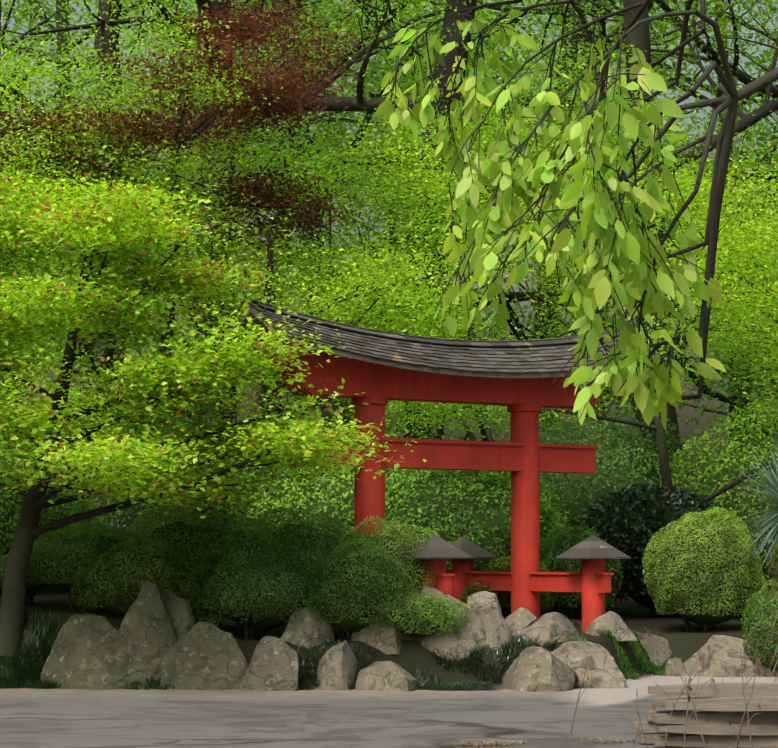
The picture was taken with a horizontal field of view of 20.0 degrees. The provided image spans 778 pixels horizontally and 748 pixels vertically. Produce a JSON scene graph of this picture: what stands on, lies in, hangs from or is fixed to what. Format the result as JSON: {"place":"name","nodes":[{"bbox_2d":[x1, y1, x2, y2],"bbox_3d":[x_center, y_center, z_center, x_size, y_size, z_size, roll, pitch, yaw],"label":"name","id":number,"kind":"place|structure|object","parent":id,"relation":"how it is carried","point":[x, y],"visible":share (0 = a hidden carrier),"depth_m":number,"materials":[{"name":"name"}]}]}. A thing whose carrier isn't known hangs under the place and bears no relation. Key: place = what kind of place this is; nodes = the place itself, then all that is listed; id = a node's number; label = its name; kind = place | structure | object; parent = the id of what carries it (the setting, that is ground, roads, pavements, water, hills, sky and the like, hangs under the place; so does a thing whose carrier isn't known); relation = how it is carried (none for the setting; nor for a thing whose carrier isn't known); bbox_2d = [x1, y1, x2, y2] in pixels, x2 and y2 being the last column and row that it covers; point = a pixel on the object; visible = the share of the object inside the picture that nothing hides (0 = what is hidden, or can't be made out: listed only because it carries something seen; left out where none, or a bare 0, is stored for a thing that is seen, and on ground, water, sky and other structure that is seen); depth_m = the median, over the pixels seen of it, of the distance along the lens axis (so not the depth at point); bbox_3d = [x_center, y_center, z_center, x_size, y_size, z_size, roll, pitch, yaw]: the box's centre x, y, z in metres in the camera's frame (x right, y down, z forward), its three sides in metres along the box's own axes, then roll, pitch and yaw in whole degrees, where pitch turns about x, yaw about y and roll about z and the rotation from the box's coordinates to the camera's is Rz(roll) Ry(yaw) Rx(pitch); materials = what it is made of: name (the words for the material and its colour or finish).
{"place":"outdoors","nodes":[
{"label":"outdoors","id":0,"kind":"place"},
{"bbox_2d":[0,481,777,747],"bbox_3d":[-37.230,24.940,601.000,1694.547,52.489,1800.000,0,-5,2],"label":"ground","id":1,"kind":"structure","parent":0,"point":[316,717],"depth_m":24.43,"materials":[{"name":"grey stone"}]},
{"bbox_2d":[0,400,34,464],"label":"tree","id":2,"kind":"object","parent":1,"relation":"on","point":[11,433],"depth_m":34.45,"materials":[{"name":"green plant"}]},
{"bbox_2d":[0,646,35,688],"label":"bank grass","id":3,"kind":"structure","parent":1,"relation":"on","point":[5,684],"depth_m":28.25,"materials":[{"name":"green plant"}]},
{"bbox_2d":[1,3,47,129],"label":"tree","id":4,"kind":"object","parent":1,"relation":"on","point":[3,76],"visible":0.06,"depth_m":77.18,"materials":[{"name":"green plant"}]},
{"bbox_2d":[0,540,50,606],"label":"clipped shrub","id":5,"kind":"object","parent":1,"relation":"on","point":[35,586],"visible":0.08,"depth_m":30.05,"materials":[{"name":"green plant"}]},
{"bbox_2d":[21,628,32,645],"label":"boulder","id":6,"kind":"object","parent":1,"relation":"on","point":[27,634],"visible":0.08,"depth_m":28.75,"materials":[{"name":"grey stone"}]},
{"bbox_2d":[0,608,62,687],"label":"bank grass","id":7,"kind":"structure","parent":1,"relation":"on","point":[35,650],"depth_m":28.63,"materials":[{"name":"green plant"}]},
{"bbox_2d":[16,647,60,688],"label":"bank grass","id":8,"kind":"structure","parent":1,"relation":"on","point":[46,685],"depth_m":28.10,"materials":[{"name":"green plant"}]},
{"bbox_2d":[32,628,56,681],"bbox_3d":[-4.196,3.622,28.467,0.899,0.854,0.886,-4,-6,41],"label":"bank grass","id":9,"kind":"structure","parent":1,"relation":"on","point":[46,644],"depth_m":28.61,"materials":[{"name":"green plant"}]},
{"bbox_2d":[0,430,103,594],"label":"shrub","id":10,"kind":"object","parent":1,"relation":"on","point":[11,504],"visible":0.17,"depth_m":32.05,"materials":[{"name":"green plant"}]},
{"bbox_2d":[0,1,146,468],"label":"understory tree","id":11,"kind":"object","parent":1,"relation":"on","point":[13,150],"visible":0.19,"depth_m":34.59,"materials":[{"name":"green plant"}]},
{"bbox_2d":[2,25,166,396],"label":"tree","id":12,"kind":"object","parent":1,"relation":"on","point":[79,167],"visible":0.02,"depth_m":84.45,"materials":[{"name":"green plant"}]},
{"bbox_2d":[41,613,135,689],"bbox_3d":[-3.721,3.666,28.480,1.311,1.128,1.149,-2,-5,24],"label":"boulder","id":13,"kind":"object","parent":1,"relation":"on","point":[81,655],"visible":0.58,"depth_m":28.06,"materials":[{"name":"grey stone"}]},
{"bbox_2d":[26,523,151,611],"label":"azalea shrub","id":14,"kind":"object","parent":1,"relation":"on","point":[65,563],"visible":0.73,"depth_m":29.31,"materials":[{"name":"green plant"}]},
{"bbox_2d":[71,537,202,616],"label":"clipped shrub","id":15,"kind":"object","parent":1,"relation":"on","point":[116,586],"visible":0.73,"depth_m":29.01,"materials":[{"name":"green plant"}]},
{"bbox_2d":[27,398,257,541],"bbox_3d":[-4.083,1.966,35.422,4.313,3.297,3.568,0,-5,2],"label":"shrub","id":16,"kind":"object","parent":1,"relation":"on","point":[122,519],"depth_m":34.30,"materials":[{"name":"green plant"}]},
{"bbox_2d":[0,1,286,422],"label":"understory tree","id":17,"kind":"object","parent":1,"relation":"on","point":[107,352],"visible":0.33,"depth_m":35.47,"materials":[{"name":"green plant"}]},
{"bbox_2d":[115,580,176,684],"bbox_3d":[-3.109,3.427,28.508,0.949,1.508,0.803,1,-5,-10],"label":"boulder","id":18,"kind":"object","parent":1,"relation":"on","point":[146,641],"visible":0.73,"depth_m":28.14,"materials":[{"name":"grey stone"}]},
{"bbox_2d":[121,674,174,689],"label":"plant","id":19,"kind":"object","parent":1,"relation":"on","point":[145,687],"visible":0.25,"depth_m":27.91,"materials":[{"name":"green plant"}]},
{"bbox_2d":[5,0,347,330],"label":"tall tree","id":20,"kind":"object","parent":1,"relation":"on","point":[197,113],"visible":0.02,"depth_m":59.33,"materials":[{"name":"green plant"}]},
{"bbox_2d":[160,589,195,640],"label":"boulder","id":21,"kind":"object","parent":1,"relation":"on","point":[179,611],"visible":0.54,"depth_m":28.66,"materials":[{"name":"grey stone"}]},
{"bbox_2d":[0,0,371,455],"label":"tall tree","id":22,"kind":"object","parent":1,"relation":"on","point":[15,93],"visible":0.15,"depth_m":51.22,"materials":[{"name":"green plant"}]},
{"bbox_2d":[101,505,276,628],"bbox_3d":[-2.725,2.702,30.214,2.660,1.793,2.402,0,-5,2],"label":"clipped shrub","id":23,"kind":"object","parent":1,"relation":"on","point":[191,543],"visible":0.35,"depth_m":29.46,"materials":[{"name":"green plant"}]},
{"bbox_2d":[0,60,379,464],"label":"understory tree","id":24,"kind":"object","parent":1,"relation":"on","point":[266,162],"visible":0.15,"depth_m":42.95,"materials":[{"name":"green plant"}]},
{"bbox_2d":[0,0,405,435],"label":"red maple tree","id":25,"kind":"object","parent":1,"relation":"on","point":[202,122],"visible":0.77,"depth_m":37.04,"materials":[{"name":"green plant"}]},
{"bbox_2d":[161,622,247,689],"bbox_3d":[-2.275,3.691,28.255,1.070,1.028,0.953,-1,-5,14],"label":"boulder","id":26,"kind":"object","parent":1,"relation":"on","point":[205,656],"visible":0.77,"depth_m":27.94,"materials":[{"name":"grey stone"}]},
{"bbox_2d":[1,0,407,422],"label":"tree","id":27,"kind":"object","parent":1,"relation":"on","point":[41,4],"visible":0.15,"depth_m":72.50,"materials":[{"name":"green plant"}]},
{"bbox_2d":[0,136,428,656],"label":"japanese maple tree","id":28,"kind":"object","parent":1,"relation":"on","point":[114,227],"visible":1,"depth_m":27.87,"materials":[{"name":"green plant"}]},
{"bbox_2d":[178,526,326,638],"bbox_3d":[-1.772,2.835,29.211,2.038,1.659,1.631,0,-5,2],"label":"clipped shrub","id":29,"kind":"object","parent":1,"relation":"on","point":[252,585],"visible":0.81,"depth_m":28.79,"materials":[{"name":"green plant"}]},
{"bbox_2d":[2,0,526,267],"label":"tall tree","id":30,"kind":"object","parent":1,"relation":"on","point":[243,55],"visible":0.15,"depth_m":61.22,"materials":[{"name":"green plant"}]},
{"bbox_2d":[239,636,298,690],"bbox_3d":[-1.502,3.728,27.999,0.825,0.814,0.643,-1,-5,9],"label":"boulder","id":31,"kind":"object","parent":1,"relation":"on","point":[273,664],"visible":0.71,"depth_m":27.73,"materials":[{"name":"grey stone"}]},
{"bbox_2d":[0,0,578,424],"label":"tall tree","id":32,"kind":"object","parent":1,"relation":"on","point":[105,17],"visible":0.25,"depth_m":48.24,"materials":[{"name":"green plant"}]},
{"bbox_2d":[12,94,572,484],"bbox_3d":[-1.639,-0.318,35.998,8.464,8.519,6.870,-3,-6,33],"label":"understory tree","id":33,"kind":"object","parent":1,"relation":"on","point":[362,297],"visible":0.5,"depth_m":36.10,"materials":[{"name":"green plant"}]},
{"bbox_2d":[269,647,321,689],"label":"plant","id":34,"kind":"object","parent":1,"relation":"on","point":[302,683],"visible":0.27,"depth_m":28.00,"materials":[{"name":"green plant"}]},
{"bbox_2d":[243,504,361,623],"bbox_3d":[-1.153,2.744,29.933,2.184,1.951,2.017,0,-5,2],"label":"clipped shrub","id":35,"kind":"object","parent":1,"relation":"on","point":[319,544],"visible":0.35,"depth_m":29.49,"materials":[{"name":"green plant"}]},
{"bbox_2d":[280,607,335,647],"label":"boulder","id":36,"kind":"object","parent":1,"relation":"on","point":[310,631],"visible":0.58,"depth_m":28.62,"materials":[{"name":"grey stone"}]},
{"bbox_2d":[208,433,419,540],"bbox_3d":[-1.358,2.440,36.281,4.134,3.089,3.654,0,-5,2],"label":"shrub","id":37,"kind":"object","parent":1,"relation":"on","point":[338,503],"visible":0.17,"depth_m":35.16,"materials":[{"name":"green plant"}]},
{"bbox_2d":[293,637,359,686],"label":"plant","id":38,"kind":"object","parent":1,"relation":"on","point":[324,642],"visible":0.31,"depth_m":28.34,"materials":[{"name":"green plant"}]},
{"bbox_2d":[316,640,357,689],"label":"boulder","id":39,"kind":"object","parent":1,"relation":"on","point":[336,669],"visible":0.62,"depth_m":27.95,"materials":[{"name":"grey stone"}]},
{"bbox_2d":[128,0,569,486],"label":"tree","id":40,"kind":"object","parent":1,"relation":"on","point":[312,6],"visible":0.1,"depth_m":77.09,"materials":[{"name":"green plant"}]},
{"bbox_2d":[317,642,383,689],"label":"plant","id":41,"kind":"object","parent":1,"relation":"on","point":[353,682],"visible":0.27,"depth_m":28.37,"materials":[{"name":"green plant"}]},
{"bbox_2d":[1,0,701,475],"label":"tall tree","id":42,"kind":"object","parent":1,"relation":"on","point":[369,114],"visible":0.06,"depth_m":55.33,"materials":[{"name":"green plant"}]},
{"bbox_2d":[301,537,414,639],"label":"clipped shrub","id":43,"kind":"object","parent":1,"relation":"on","point":[360,587],"visible":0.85,"depth_m":28.62,"materials":[{"name":"green plant"}]},
{"bbox_2d":[126,0,590,475],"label":"tree","id":44,"kind":"object","parent":1,"relation":"on","point":[374,217],"visible":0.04,"depth_m":79.93,"materials":[{"name":"green plant"}]},
{"bbox_2d":[350,603,403,654],"bbox_3d":[-0.145,3.325,28.877,0.767,0.720,0.700,-1,-5,17],"label":"boulder","id":45,"kind":"object","parent":1,"relation":"on","point":[386,640],"visible":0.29,"depth_m":28.58,"materials":[{"name":"grey stone"}]},
{"bbox_2d":[328,516,440,600],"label":"clipped shrub","id":46,"kind":"object","parent":1,"relation":"on","point":[400,548],"visible":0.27,"depth_m":29.28,"materials":[{"name":"green plant"}]},
{"bbox_2d":[355,661,417,691],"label":"boulder","id":47,"kind":"object","parent":1,"relation":"on","point":[384,676],"visible":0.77,"depth_m":27.71,"materials":[{"name":"beige stone"}]},
{"bbox_2d":[0,0,776,487],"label":"tall tree","id":48,"kind":"object","parent":1,"relation":"on","point":[358,102],"visible":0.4,"depth_m":42.95,"materials":[{"name":"green plant"}]},
{"bbox_2d":[401,632,412,639],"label":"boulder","id":49,"kind":"object","parent":1,"relation":"on","point":[405,637],"depth_m":28.78,"materials":[{"name":"grey stone"}]},
{"bbox_2d":[368,592,475,636],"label":"clipped shrub","id":50,"kind":"object","parent":1,"relation":"on","point":[418,617],"visible":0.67,"depth_m":28.56,"materials":[{"name":"green plant"}]},
{"bbox_2d":[237,97,608,482],"bbox_3d":[0.367,-0.644,37.399,7.077,9.504,10.056,0,-5,2],"label":"understory tree","id":51,"kind":"object","parent":1,"relation":"on","point":[486,432],"visible":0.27,"depth_m":37.05,"materials":[{"name":"green plant"}]},
{"bbox_2d":[409,668,440,689],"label":"mondo grass","id":52,"kind":"structure","parent":1,"relation":"on","point":[423,686],"depth_m":28.18,"materials":[{"name":"green plant"}]},
{"bbox_2d":[219,299,662,631],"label":"torii gate","id":53,"kind":"structure","parent":1,"relation":"on","point":[380,369],"depth_m":31.27,"materials":[{"name":"red paint"}]},
{"bbox_2d":[412,586,486,660],"bbox_3d":[0.822,3.318,29.085,1.436,1.040,1.148,0,-5,5],"label":"boulder","id":54,"kind":"object","parent":1,"relation":"on","point":[469,636],"visible":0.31,"depth_m":28.68,"materials":[{"name":"grey stone"}]},
{"bbox_2d":[198,15,709,474],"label":"understory tree","id":55,"kind":"object","parent":1,"relation":"on","point":[383,191],"visible":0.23,"depth_m":41.85,"materials":[{"name":"green plant"}]},
{"bbox_2d":[429,645,482,672],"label":"plant","id":56,"kind":"object","parent":1,"relation":"on","point":[446,665],"visible":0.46,"depth_m":28.44,"materials":[{"name":"green plant"}]},
{"bbox_2d":[385,468,570,595],"bbox_3d":[1.121,2.549,35.612,3.698,2.840,3.678,0,-5,2],"label":"shrub","id":57,"kind":"object","parent":1,"relation":"on","point":[450,507],"visible":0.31,"depth_m":34.47,"materials":[{"name":"green plant"}]},
{"bbox_2d":[455,681,506,690],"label":"mondo grass","id":58,"kind":"structure","parent":1,"relation":"on","point":[486,686],"depth_m":27.74,"materials":[{"name":"green plant"}]},
{"bbox_2d":[452,739,526,745],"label":"dry grass","id":59,"kind":"structure","parent":1,"relation":"on","point":[489,742],"depth_m":19.87,"materials":[{"name":"plant"}]},
{"bbox_2d":[467,591,512,649],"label":"boulder","id":60,"kind":"object","parent":1,"relation":"on","point":[485,606],"visible":0.62,"depth_m":28.82,"materials":[{"name":"grey stone"}]},
{"bbox_2d":[464,642,518,683],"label":"plant","id":61,"kind":"object","parent":1,"relation":"on","point":[492,671],"visible":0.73,"depth_m":28.41,"materials":[{"name":"green plant"}]},
{"bbox_2d":[234,0,771,477],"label":"tall tree","id":62,"kind":"object","parent":1,"relation":"on","point":[446,74],"visible":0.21,"depth_m":48.34,"materials":[{"name":"green plant"}]},
{"bbox_2d":[459,556,559,618],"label":"shrub","id":63,"kind":"object","parent":1,"relation":"on","point":[504,599],"visible":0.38,"depth_m":33.14,"materials":[{"name":"green plant"}]},
{"bbox_2d":[505,607,536,637],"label":"boulder","id":64,"kind":"object","parent":1,"relation":"on","point":[519,620],"visible":0.46,"depth_m":29.27,"materials":[{"name":"grey stone"}]},
{"bbox_2d":[496,633,562,662],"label":"plant","id":65,"kind":"object","parent":1,"relation":"on","point":[520,639],"visible":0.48,"depth_m":28.73,"materials":[{"name":"green plant"}]},
{"bbox_2d":[502,646,575,691],"bbox_3d":[1.817,3.783,27.960,1.097,0.669,0.993,-1,-5,9],"label":"boulder","id":66,"kind":"object","parent":1,"relation":"on","point":[535,669],"visible":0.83,"depth_m":27.68,"materials":[{"name":"beige stone"}]},
{"bbox_2d":[302,92,777,478],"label":"understory tree","id":67,"kind":"object","parent":1,"relation":"on","point":[438,184],"visible":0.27,"depth_m":38.28,"materials":[{"name":"green plant"}]},
{"bbox_2d":[303,0,776,433],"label":"tree","id":68,"kind":"object","parent":1,"relation":"on","point":[603,32],"visible":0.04,"depth_m":70.86,"materials":[{"name":"green plant"}]},
{"bbox_2d":[326,0,777,377],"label":"tall tree","id":69,"kind":"object","parent":1,"relation":"on","point":[743,77],"visible":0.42,"depth_m":49.66,"materials":[{"name":"green plant"}]},
{"bbox_2d":[524,612,580,646],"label":"boulder","id":70,"kind":"object","parent":1,"relation":"on","point":[547,627],"visible":0.58,"depth_m":28.91,"materials":[{"name":"grey stone"}]},
{"bbox_2d":[328,0,777,489],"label":"tall tree","id":71,"kind":"object","parent":1,"relation":"on","point":[515,20],"visible":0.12,"depth_m":63.21,"materials":[{"name":"green plant"}]},
{"bbox_2d":[335,105,777,616],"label":"understory tree","id":72,"kind":"object","parent":1,"relation":"on","point":[658,428],"visible":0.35,"depth_m":35.04,"materials":[{"name":"green plant"}]},
{"bbox_2d":[346,0,777,430],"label":"tall tree","id":73,"kind":"object","parent":1,"relation":"on","point":[575,15],"depth_m":60.52,"materials":[{"name":"green plant"}]},
{"bbox_2d":[463,381,693,610],"bbox_3d":[3.154,2.097,37.302,4.290,4.009,3.947,0,-5,2],"label":"shrub","id":74,"kind":"object","parent":1,"relation":"on","point":[624,459],"visible":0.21,"depth_m":36.39,"materials":[{"name":"green plant"}]},
{"bbox_2d":[570,635,586,640],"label":"plant","id":75,"kind":"object","parent":1,"relation":"on","point":[573,638],"visible":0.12,"depth_m":28.92,"materials":[{"name":"green plant"}]},
{"bbox_2d":[540,525,622,617],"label":"shrub","id":76,"kind":"object","parent":1,"relation":"on","point":[568,604],"visible":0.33,"depth_m":33.84,"materials":[{"name":"green plant"}]},
{"bbox_2d":[551,641,627,688],"bbox_3d":[2.542,3.813,28.690,1.191,0.689,1.087,-1,-5,8],"label":"boulder","id":77,"kind":"object","parent":1,"relation":"on","point":[603,670],"visible":0.52,"depth_m":28.24,"materials":[{"name":"beige stone"}]},
{"bbox_2d":[437,0,777,456],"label":"tree","id":78,"kind":"object","parent":1,"relation":"on","point":[741,104],"visible":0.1,"depth_m":75.10,"materials":[{"name":"green plant"}]},
{"bbox_2d":[585,611,636,640],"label":"boulder","id":79,"kind":"object","parent":1,"relation":"on","point":[614,623],"visible":0.81,"depth_m":30.36,"materials":[{"name":"grey stone"}]},
{"bbox_2d":[601,629,640,679],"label":"plant","id":80,"kind":"object","parent":1,"relation":"on","point":[621,652],"visible":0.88,"depth_m":30.18,"materials":[{"name":"green plant"}]},
{"bbox_2d":[630,628,652,673],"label":"plant","id":81,"kind":"object","parent":1,"relation":"on","point":[636,645],"visible":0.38,"depth_m":31.05,"materials":[{"name":"green plant"}]},
{"bbox_2d":[632,630,671,665],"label":"boulder","id":82,"kind":"object","parent":1,"relation":"on","point":[655,653],"visible":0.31,"depth_m":31.49,"materials":[{"name":"grey stone"}]},
{"bbox_2d":[636,634,677,675],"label":"plant","id":83,"kind":"object","parent":1,"relation":"on","point":[659,673],"visible":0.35,"depth_m":31.27,"materials":[{"name":"green plant"}]},
{"bbox_2d":[579,481,747,616],"bbox_3d":[4.370,2.890,35.369,2.718,2.324,2.490,0,-5,2],"label":"camellia","id":84,"kind":"object","parent":1,"relation":"on","point":[630,530],"visible":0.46,"depth_m":34.72,"materials":[{"name":"green plant"}]},
{"bbox_2d":[556,612,772,747],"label":"dry twig shrub","id":85,"kind":"object","parent":1,"relation":"on","point":[701,658],"visible":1,"depth_m":18.43,"materials":[{"name":"brown plant"}]},
{"bbox_2d":[663,658,687,675],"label":"boulder","id":86,"kind":"object","parent":1,"relation":"on","point":[670,669],"visible":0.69,"depth_m":31.02,"materials":[{"name":"grey stone"}]},
{"bbox_2d":[601,0,777,481],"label":"tall tree","id":87,"kind":"object","parent":1,"relation":"on","point":[640,35],"visible":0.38,"depth_m":44.33,"materials":[{"name":"green plant"}]},
{"bbox_2d":[611,96,777,372],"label":"understory tree","id":88,"kind":"object","parent":1,"relation":"on","point":[773,306],"visible":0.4,"depth_m":36.67,"materials":[{"name":"green plant"}]},
{"bbox_2d":[612,122,777,431],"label":"understory tree","id":89,"kind":"object","parent":1,"relation":"on","point":[752,369],"visible":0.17,"depth_m":43.44,"materials":[{"name":"green plant"}]},
{"bbox_2d":[642,507,767,631],"bbox_3d":[4.650,2.948,32.577,1.854,2.010,1.426,0,-5,2],"label":"boxwood","id":90,"kind":"object","parent":1,"relation":"on","point":[702,573],"visible":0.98,"depth_m":32.14,"materials":[{"name":"green plant"}]},
{"bbox_2d":[632,682,777,747],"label":"stack","id":91,"kind":"object","parent":1,"relation":"on","point":[722,701],"visible":0.85,"depth_m":19.44,"materials":[{"name":"beige stone"}]},
{"bbox_2d":[660,402,777,598],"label":"shrub","id":92,"kind":"object","parent":1,"relation":"on","point":[720,473],"visible":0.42,"depth_m":35.72,"materials":[{"name":"green plant"}]},
{"bbox_2d":[661,0,777,429],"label":"tree","id":93,"kind":"object","parent":1,"relation":"on","point":[757,156],"visible":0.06,"depth_m":86.44,"materials":[{"name":"green plant"}]},
{"bbox_2d":[683,635,777,676],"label":"boulder","id":94,"kind":"object","parent":1,"relation":"on","point":[723,656],"visible":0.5,"depth_m":30.92,"materials":[{"name":"beige stone"}]},
{"bbox_2d":[720,438,777,682],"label":"yucca plant","id":95,"kind":"object","parent":1,"relation":"on","point":[774,484],"visible":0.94,"depth_m":26.49,"materials":[{"name":"green plant"}]},
{"bbox_2d":[741,578,777,672],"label":"shrub","id":96,"kind":"object","parent":1,"relation":"on","point":[760,632],"visible":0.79,"depth_m":30.80,"materials":[{"name":"green plant"}]},
{"bbox_2d":[1,0,777,480],"label":"sky","id":97,"kind":"structure","parent":0,"point":[685,414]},
{"bbox_2d":[419,679,482,690],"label":"mondo grass","id":98,"kind":"structure","parent":0,"point":[446,686],"depth_m":27.69,"materials":[{"name":"green plant"}]},
{"bbox_2d":[440,740,519,747],"bbox_3d":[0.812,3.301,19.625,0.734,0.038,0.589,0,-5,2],"label":"fallen leaves","id":99,"kind":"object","parent":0,"point":[487,745],"depth_m":19.58,"materials":[{"name":"brown plant"}]},
{"bbox_2d":[374,0,777,434],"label":"tree","id":100,"kind":"object","parent":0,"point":[590,182],"visible":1,"depth_m":10.91,"materials":[{"name":"green plant"}]},
{"bbox_2d":[567,737,637,743],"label":"fallen leaves","id":101,"kind":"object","parent":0,"point":[600,740],"depth_m":20.10,"materials":[{"name":"brown plant"}]}
]}

